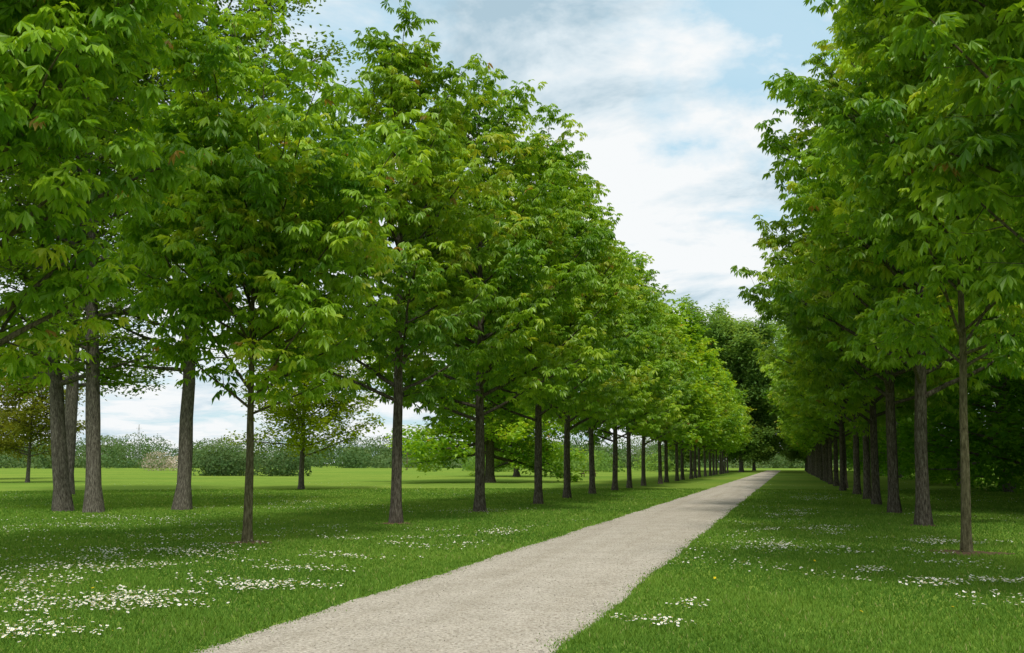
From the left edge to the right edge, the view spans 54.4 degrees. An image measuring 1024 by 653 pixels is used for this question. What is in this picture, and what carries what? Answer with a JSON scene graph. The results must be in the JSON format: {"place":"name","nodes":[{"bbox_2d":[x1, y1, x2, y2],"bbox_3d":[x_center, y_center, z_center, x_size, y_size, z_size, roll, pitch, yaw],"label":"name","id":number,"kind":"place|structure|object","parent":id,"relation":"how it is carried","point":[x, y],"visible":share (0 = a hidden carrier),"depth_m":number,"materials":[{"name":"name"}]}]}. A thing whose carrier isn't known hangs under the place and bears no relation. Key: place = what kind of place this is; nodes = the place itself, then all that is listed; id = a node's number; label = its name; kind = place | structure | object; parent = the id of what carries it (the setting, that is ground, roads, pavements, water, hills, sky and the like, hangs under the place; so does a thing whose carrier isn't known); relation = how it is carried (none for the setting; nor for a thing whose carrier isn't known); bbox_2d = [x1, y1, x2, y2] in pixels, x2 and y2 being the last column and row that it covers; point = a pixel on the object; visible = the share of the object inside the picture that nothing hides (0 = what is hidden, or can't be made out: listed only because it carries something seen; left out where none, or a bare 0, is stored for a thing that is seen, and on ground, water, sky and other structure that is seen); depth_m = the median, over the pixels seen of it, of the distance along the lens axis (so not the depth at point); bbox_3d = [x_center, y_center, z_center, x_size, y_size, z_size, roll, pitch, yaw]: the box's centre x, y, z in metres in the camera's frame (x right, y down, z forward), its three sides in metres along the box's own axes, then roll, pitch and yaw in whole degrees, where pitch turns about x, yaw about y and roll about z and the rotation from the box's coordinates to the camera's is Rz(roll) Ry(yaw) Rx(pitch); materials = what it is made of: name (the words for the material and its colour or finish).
{"place":"outdoors","nodes":[
{"label":"outdoors","id":0,"kind":"place"},
{"bbox_2d":[134,424,140,454],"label":"transmission tower","id":1,"kind":"structure","parent":0,"point":[136,441],"depth_m":524.22,"materials":[{"name":"metal"}]},
{"bbox_2d":[0,0,945,463],"label":"sky","id":2,"kind":"structure","parent":0,"point":[668,97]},
{"bbox_2d":[190,470,780,652],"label":"gravel path","id":3,"kind":"structure","parent":0,"point":[701,508],"depth_m":11.83,"materials":[{"name":"beige gravel"}]},
{"bbox_2d":[0,464,1023,652],"bbox_3d":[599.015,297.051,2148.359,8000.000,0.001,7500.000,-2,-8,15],"label":"meadow ground","id":4,"kind":"structure","parent":0,"point":[114,478],"depth_m":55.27,"materials":[{"name":"green plant"}]},
{"bbox_2d":[0,331,48,455],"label":"copper tree","id":5,"kind":"object","parent":4,"relation":"on","point":[11,413],"visible":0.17,"depth_m":101.09,"materials":[{"name":"green plant"}]},
{"bbox_2d":[0,313,85,482],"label":"copper tree","id":6,"kind":"object","parent":4,"relation":"on","point":[32,427],"visible":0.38,"depth_m":83.35,"materials":[{"name":"green plant"}]},
{"bbox_2d":[0,13,184,511],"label":"linden tree","id":7,"kind":"object","parent":4,"relation":"on","point":[62,499],"visible":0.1,"depth_m":33.92,"materials":[{"name":"green plant"}]},
{"bbox_2d":[0,7,195,494],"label":"linden tree","id":8,"kind":"object","parent":4,"relation":"on","point":[71,401],"visible":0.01,"depth_m":51.81,"materials":[{"name":"green plant"}]},
{"bbox_2d":[0,8,208,512],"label":"linden tree","id":9,"kind":"object","parent":4,"relation":"on","point":[93,501],"visible":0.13,"depth_m":33.32,"materials":[{"name":"green plant"}]},
{"bbox_2d":[0,0,223,389],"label":"horse chestnut tree","id":10,"kind":"object","parent":4,"relation":"on","point":[64,44],"visible":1,"depth_m":14.19,"materials":[{"name":"green plant"}]},
{"bbox_2d":[138,451,177,470],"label":"blossoming shrub","id":11,"kind":"object","parent":4,"relation":"on","point":[168,464],"visible":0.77,"depth_m":221.01,"materials":[{"name":"beige plant"}]},
{"bbox_2d":[72,0,359,509],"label":"linden tree","id":12,"kind":"object","parent":4,"relation":"on","point":[182,499],"visible":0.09,"depth_m":35.12,"materials":[{"name":"green plant"}]},
{"bbox_2d":[192,446,313,475],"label":"hedge thicket","id":13,"kind":"object","parent":4,"relation":"on","point":[226,464],"visible":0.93,"depth_m":127.82,"materials":[{"name":"green plant"}]},
{"bbox_2d":[77,0,432,541],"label":"horse chestnut tree","id":14,"kind":"object","parent":4,"relation":"on","point":[313,221],"visible":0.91,"depth_m":20.00,"materials":[{"name":"green plant"}]},
{"bbox_2d":[220,301,392,488],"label":"maple tree","id":15,"kind":"object","parent":4,"relation":"on","point":[295,420],"visible":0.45,"depth_m":61.53,"materials":[{"name":"green plant"}]},
{"bbox_2d":[258,0,529,522],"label":"horse chestnut tree","id":16,"kind":"object","parent":4,"relation":"on","point":[398,88],"visible":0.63,"depth_m":27.29,"materials":[{"name":"green plant"}]},
{"bbox_2d":[0,432,851,468],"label":"distant treeline","id":17,"kind":"object","parent":4,"relation":"on","point":[117,454],"visible":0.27,"depth_m":382.64,"materials":[{"name":"green plant"}]},
{"bbox_2d":[359,196,588,482],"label":"spreading oak tree","id":18,"kind":"object","parent":4,"relation":"on","point":[520,426],"visible":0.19,"depth_m":83.04,"materials":[{"name":"green plant"}]},
{"bbox_2d":[345,53,617,511],"bbox_3d":[-1.108,-1.385,34.295,9.467,15.602,8.054,-1,-8,9],"label":"horse chestnut tree","id":19,"kind":"object","parent":4,"relation":"on","point":[524,316],"visible":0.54,"depth_m":33.55,"materials":[{"name":"green plant"}]},
{"bbox_2d":[0,481,1023,644],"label":"daisy flowers","id":20,"kind":"object","parent":4,"relation":"on","point":[3,635],"visible":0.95,"depth_m":13.56,"materials":[{"name":"white plant"}]},
{"bbox_2d":[447,384,595,476],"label":"spreading oak tree","id":21,"kind":"object","parent":4,"relation":"on","point":[516,473],"visible":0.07,"depth_m":119.44,"materials":[{"name":"green plant"}]},
{"bbox_2d":[436,100,660,503],"bbox_3d":[1.122,-0.817,40.922,8.720,16.287,8.539,7,-10,-40],"label":"horse chestnut tree","id":22,"kind":"object","parent":4,"relation":"on","point":[610,298],"visible":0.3,"depth_m":40.09,"materials":[{"name":"green plant"}]},
{"bbox_2d":[414,447,686,471],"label":"meadow shrubs","id":23,"kind":"object","parent":4,"relation":"on","point":[599,458],"visible":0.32,"depth_m":196.05,"materials":[{"name":"green plant"}]},
{"bbox_2d":[497,176,659,497],"bbox_3d":[2.795,-0.008,46.926,8.213,16.323,8.787,6,-10,-37],"label":"horse chestnut tree","id":24,"kind":"object","parent":4,"relation":"on","point":[616,390],"visible":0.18,"depth_m":45.83,"materials":[{"name":"green plant"}]},
{"bbox_2d":[541,217,668,493],"bbox_3d":[4.214,1.452,53.444,8.356,15.186,7.433,-3,-8,22],"label":"horse chestnut tree","id":25,"kind":"object","parent":4,"relation":"on","point":[612,419],"visible":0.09,"depth_m":52.84,"materials":[{"name":"green plant"}]},
{"bbox_2d":[558,247,690,490],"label":"horse chestnut tree","id":26,"kind":"object","parent":4,"relation":"on","point":[665,371],"visible":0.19,"depth_m":59.33,"materials":[{"name":"green plant"}]},
{"bbox_2d":[575,247,698,487],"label":"horse chestnut tree","id":27,"kind":"object","parent":4,"relation":"on","point":[682,385],"visible":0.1,"depth_m":65.92,"materials":[{"name":"green plant"}]},
{"bbox_2d":[619,283,699,485],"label":"horse chestnut tree","id":28,"kind":"object","parent":4,"relation":"on","point":[668,433],"visible":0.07,"depth_m":72.43,"materials":[{"name":"green plant"}]},
{"bbox_2d":[641,308,716,481],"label":"horse chestnut tree","id":29,"kind":"object","parent":4,"relation":"on","point":[693,437],"visible":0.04,"depth_m":85.43,"materials":[{"name":"green plant"}]},
{"bbox_2d":[648,300,714,483],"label":"horse chestnut tree","id":30,"kind":"object","parent":4,"relation":"on","point":[697,387],"visible":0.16,"depth_m":78.51,"materials":[{"name":"green plant"}]},
{"bbox_2d":[657,441,718,470],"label":"plane tree","id":31,"kind":"object","parent":4,"relation":"on","point":[673,451],"visible":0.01,"depth_m":216.43,"materials":[{"name":"green plant"}]},
{"bbox_2d":[666,295,726,480],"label":"horse chestnut tree","id":32,"kind":"object","parent":4,"relation":"on","point":[697,336],"visible":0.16,"depth_m":91.65,"materials":[{"name":"green plant"}]},
{"bbox_2d":[668,338,727,478],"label":"horse chestnut tree","id":33,"kind":"object","parent":4,"relation":"on","point":[715,351],"visible":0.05,"depth_m":105.03,"materials":[{"name":"green plant"}]},
{"bbox_2d":[668,358,742,477],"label":"horse chestnut tree","id":34,"kind":"object","parent":4,"relation":"on","point":[713,436],"visible":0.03,"depth_m":110.75,"materials":[{"name":"green plant"}]},
{"bbox_2d":[680,324,732,479],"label":"horse chestnut tree","id":35,"kind":"object","parent":4,"relation":"on","point":[708,357],"visible":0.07,"depth_m":98.14,"materials":[{"name":"green plant"}]},
{"bbox_2d":[698,350,737,476],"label":"horse chestnut tree","id":36,"kind":"object","parent":4,"relation":"on","point":[722,438],"visible":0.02,"depth_m":117.37,"materials":[{"name":"green plant"}]},
{"bbox_2d":[693,358,744,475],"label":"horse chestnut tree","id":37,"kind":"object","parent":4,"relation":"on","point":[727,434],"visible":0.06,"depth_m":123.92,"materials":[{"name":"green plant"}]},
{"bbox_2d":[696,370,744,474],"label":"horse chestnut tree","id":38,"kind":"object","parent":4,"relation":"on","point":[740,427],"visible":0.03,"depth_m":137.39,"materials":[{"name":"green plant"}]},
{"bbox_2d":[708,359,743,475],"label":"horse chestnut tree","id":39,"kind":"object","parent":4,"relation":"on","point":[710,471],"visible":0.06,"depth_m":130.41,"materials":[{"name":"green plant"}]},
{"bbox_2d":[684,307,769,467],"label":"plane tree","id":40,"kind":"object","parent":4,"relation":"on","point":[734,457],"depth_m":198.34,"materials":[{"name":"green plant"}]},
{"bbox_2d":[714,364,746,474],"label":"horse chestnut tree","id":41,"kind":"object","parent":4,"relation":"on","point":[736,437],"visible":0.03,"depth_m":142.99,"materials":[{"name":"green plant"}]},
{"bbox_2d":[676,294,787,471],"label":"plane tree","id":42,"kind":"object","parent":4,"relation":"on","point":[739,342],"visible":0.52,"depth_m":180.38,"materials":[{"name":"green plant"}]},
{"bbox_2d":[719,368,750,473],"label":"horse chestnut tree","id":43,"kind":"object","parent":4,"relation":"on","point":[737,400],"visible":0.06,"depth_m":150.03,"materials":[{"name":"green plant"}]},
{"bbox_2d":[718,392,754,472],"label":"horse chestnut tree","id":44,"kind":"object","parent":4,"relation":"on","point":[741,445],"visible":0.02,"depth_m":162.88,"materials":[{"name":"green plant"}]},
{"bbox_2d":[722,384,750,473],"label":"horse chestnut tree","id":45,"kind":"object","parent":4,"relation":"on","point":[746,427],"visible":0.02,"depth_m":156.30,"materials":[{"name":"green plant"}]},
{"bbox_2d":[726,388,751,472],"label":"horse chestnut tree","id":46,"kind":"object","parent":4,"relation":"on","point":[743,439],"visible":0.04,"depth_m":169.85,"materials":[{"name":"green plant"}]},
{"bbox_2d":[728,385,789,470],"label":"plane tree","id":47,"kind":"object","parent":4,"relation":"on","point":[769,456],"visible":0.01,"depth_m":215.87,"materials":[{"name":"green plant"}]},
{"bbox_2d":[776,412,805,470],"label":"plane tree","id":48,"kind":"object","parent":4,"relation":"on","point":[792,455],"visible":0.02,"depth_m":219.19,"materials":[{"name":"green plant"}]},
{"bbox_2d":[773,399,811,474],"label":"horse chestnut tree","id":49,"kind":"object","parent":4,"relation":"on","point":[787,438],"visible":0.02,"depth_m":144.00,"materials":[{"name":"green plant"}]},
{"bbox_2d":[777,425,810,463],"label":"horse chestnut tree","id":50,"kind":"object","parent":4,"relation":"on","point":[804,452],"visible":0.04,"depth_m":169.77,"materials":[{"name":"green plant"}]},
{"bbox_2d":[780,418,810,473],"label":"horse chestnut tree","id":51,"kind":"object","parent":4,"relation":"on","point":[809,469],"depth_m":156.20,"materials":[{"name":"green plant"}]},
{"bbox_2d":[769,365,822,479],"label":"horse chestnut tree","id":52,"kind":"object","parent":4,"relation":"on","point":[821,455],"visible":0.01,"depth_m":97.34,"materials":[{"name":"green plant"}]},
{"bbox_2d":[778,416,814,475],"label":"horse chestnut tree","id":53,"kind":"object","parent":4,"relation":"on","point":[792,437],"depth_m":129.92,"materials":[{"name":"green plant"}]},
{"bbox_2d":[782,420,813,474],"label":"horse chestnut tree","id":54,"kind":"object","parent":4,"relation":"on","point":[787,430],"depth_m":136.02,"materials":[{"name":"green plant"}]},
{"bbox_2d":[782,424,817,476],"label":"horse chestnut tree","id":55,"kind":"object","parent":4,"relation":"on","point":[811,447],"depth_m":116.36,"materials":[{"name":"green plant"}]},
{"bbox_2d":[784,413,815,475],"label":"horse chestnut tree","id":56,"kind":"object","parent":4,"relation":"on","point":[807,446],"depth_m":123.56,"materials":[{"name":"green plant"}]},
{"bbox_2d":[770,326,838,477],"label":"horse chestnut tree","id":57,"kind":"object","parent":4,"relation":"on","point":[806,437],"depth_m":110.69,"materials":[{"name":"green plant"}]},
{"bbox_2d":[762,342,852,480],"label":"horse chestnut tree","id":58,"kind":"object","parent":4,"relation":"on","point":[774,403],"visible":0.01,"depth_m":91.21,"materials":[{"name":"green plant"}]},
{"bbox_2d":[769,339,851,483],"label":"horse chestnut tree","id":59,"kind":"object","parent":4,"relation":"on","point":[828,438],"visible":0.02,"depth_m":78.08,"materials":[{"name":"green plant"}]},
{"bbox_2d":[789,425,849,478],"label":"horse chestnut tree","id":60,"kind":"object","parent":4,"relation":"on","point":[811,440],"depth_m":104.81,"materials":[{"name":"green plant"}]},
{"bbox_2d":[779,325,861,485],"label":"horse chestnut tree","id":61,"kind":"object","parent":4,"relation":"on","point":[836,473],"visible":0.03,"depth_m":71.33,"materials":[{"name":"green plant"}]},
{"bbox_2d":[760,228,884,490],"bbox_3d":[19.436,1.518,59.305,9.082,16.676,8.729,-4,-9,28],"label":"horse chestnut tree","id":62,"kind":"object","parent":4,"relation":"on","point":[840,429],"visible":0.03,"depth_m":58.62,"materials":[{"name":"green plant"}]},
{"bbox_2d":[766,300,879,481],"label":"horse chestnut tree","id":63,"kind":"object","parent":4,"relation":"on","point":[826,453],"visible":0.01,"depth_m":84.66,"materials":[{"name":"green plant"}]},
{"bbox_2d":[798,445,847,470],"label":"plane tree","id":64,"kind":"object","parent":4,"relation":"on","point":[832,458],"visible":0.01,"depth_m":202.13,"materials":[{"name":"green plant"}]},
{"bbox_2d":[767,349,911,487],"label":"horse chestnut tree","id":65,"kind":"object","parent":4,"relation":"on","point":[794,409],"visible":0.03,"depth_m":65.51,"materials":[{"name":"green plant"}]},
{"bbox_2d":[832,444,862,454],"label":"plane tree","id":66,"kind":"object","parent":4,"relation":"on","point":[846,448],"depth_m":193.55,"materials":[{"name":"green plant"}]},
{"bbox_2d":[753,212,955,504],"bbox_3d":[14.286,-0.540,39.698,9.340,15.398,7.968,5,-9,-31],"label":"horse chestnut tree","id":67,"kind":"object","parent":4,"relation":"on","point":[815,380],"visible":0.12,"depth_m":39.02,"materials":[{"name":"green plant"}]},
{"bbox_2d":[768,234,944,498],"bbox_3d":[16.303,-0.039,45.726,7.836,16.058,8.828,-5,-9,32],"label":"horse chestnut tree","id":68,"kind":"object","parent":4,"relation":"on","point":[867,491],"visible":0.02,"depth_m":45.09,"materials":[{"name":"green plant"}]},
{"bbox_2d":[832,426,883,474],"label":"woodland tree","id":69,"kind":"object","parent":4,"relation":"on","point":[849,456],"visible":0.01,"depth_m":134.92,"materials":[{"name":"green plant"}]},
{"bbox_2d":[847,435,870,473],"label":"woodland tree","id":70,"kind":"object","parent":4,"relation":"on","point":[860,453],"depth_m":147.49,"materials":[{"name":"green plant"}]},
{"bbox_2d":[779,256,948,494],"bbox_3d":[18.222,0.415,52.327,8.470,16.973,9.134,3,-9,-24],"label":"horse chestnut tree","id":71,"kind":"object","parent":4,"relation":"on","point":[856,475],"visible":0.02,"depth_m":51.72,"materials":[{"name":"green plant"}]},
{"bbox_2d":[730,20,1022,512],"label":"horse chestnut tree","id":72,"kind":"object","parent":4,"relation":"on","point":[811,340],"visible":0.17,"depth_m":33.65,"materials":[{"name":"green plant"}]},
{"bbox_2d":[859,417,907,477],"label":"woodland tree","id":73,"kind":"object","parent":4,"relation":"on","point":[881,452],"visible":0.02,"depth_m":110.56,"materials":[{"name":"green plant"}]},
{"bbox_2d":[754,0,1023,525],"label":"horse chestnut tree","id":74,"kind":"object","parent":4,"relation":"on","point":[850,252],"visible":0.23,"depth_m":26.25,"materials":[{"name":"green plant"}]},
{"bbox_2d":[860,421,936,476],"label":"woodland tree","id":75,"kind":"object","parent":4,"relation":"on","point":[883,456],"depth_m":121.78,"materials":[{"name":"green plant"}]},
{"bbox_2d":[779,0,1023,552],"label":"horse chestnut tree","id":76,"kind":"object","parent":4,"relation":"on","point":[875,123],"visible":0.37,"depth_m":18.39,"materials":[{"name":"green plant"}]},
{"bbox_2d":[878,416,934,464],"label":"woodland tree","id":77,"kind":"object","parent":4,"relation":"on","point":[881,433],"visible":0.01,"depth_m":100.85,"materials":[{"name":"green plant"}]},
{"bbox_2d":[878,406,949,476],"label":"woodland tree","id":78,"kind":"object","parent":4,"relation":"on","point":[898,451],"visible":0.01,"depth_m":91.11,"materials":[{"name":"green plant"}]},
{"bbox_2d":[847,428,1023,492],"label":"woodland understory","id":79,"kind":"object","parent":4,"relation":"on","point":[973,473],"visible":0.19,"depth_m":74.59,"materials":[{"name":"green plant"}]},
{"bbox_2d":[896,408,987,483],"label":"woodland tree","id":80,"kind":"object","parent":4,"relation":"on","point":[909,447],"visible":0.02,"depth_m":81.90,"materials":[{"name":"green plant"}]},
{"bbox_2d":[864,0,1023,303],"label":"horse chestnut tree","id":81,"kind":"object","parent":4,"relation":"on","point":[995,121],"visible":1,"depth_m":12.06,"materials":[{"name":"green plant"}]},
{"bbox_2d":[897,380,998,485],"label":"woodland tree","id":82,"kind":"object","parent":4,"relation":"on","point":[931,434],"visible":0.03,"depth_m":72.35,"materials":[{"name":"green plant"}]},
{"bbox_2d":[912,316,1018,488],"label":"woodland tree","id":83,"kind":"object","parent":4,"relation":"on","point":[953,416],"visible":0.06,"depth_m":63.80,"materials":[{"name":"green plant"}]},
{"bbox_2d":[908,316,1023,491],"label":"woodland tree","id":84,"kind":"object","parent":4,"relation":"on","point":[973,435],"visible":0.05,"depth_m":56.08,"materials":[{"name":"green plant"}]},
{"bbox_2d":[949,227,1023,493],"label":"woodland tree","id":85,"kind":"object","parent":4,"relation":"on","point":[1013,390],"visible":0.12,"depth_m":47.80,"materials":[{"name":"green plant"}]},
{"bbox_2d":[985,306,1023,455],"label":"woodland tree","id":86,"kind":"object","parent":4,"relation":"on","point":[1015,439],"visible":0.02,"depth_m":40.52,"materials":[{"name":"green plant"}]},
{"bbox_2d":[225,503,1014,556],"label":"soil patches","id":87,"kind":"object","parent":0,"point":[968,553],"visible":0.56,"depth_m":18.07,"materials":[{"name":"brown soil"}]}
]}

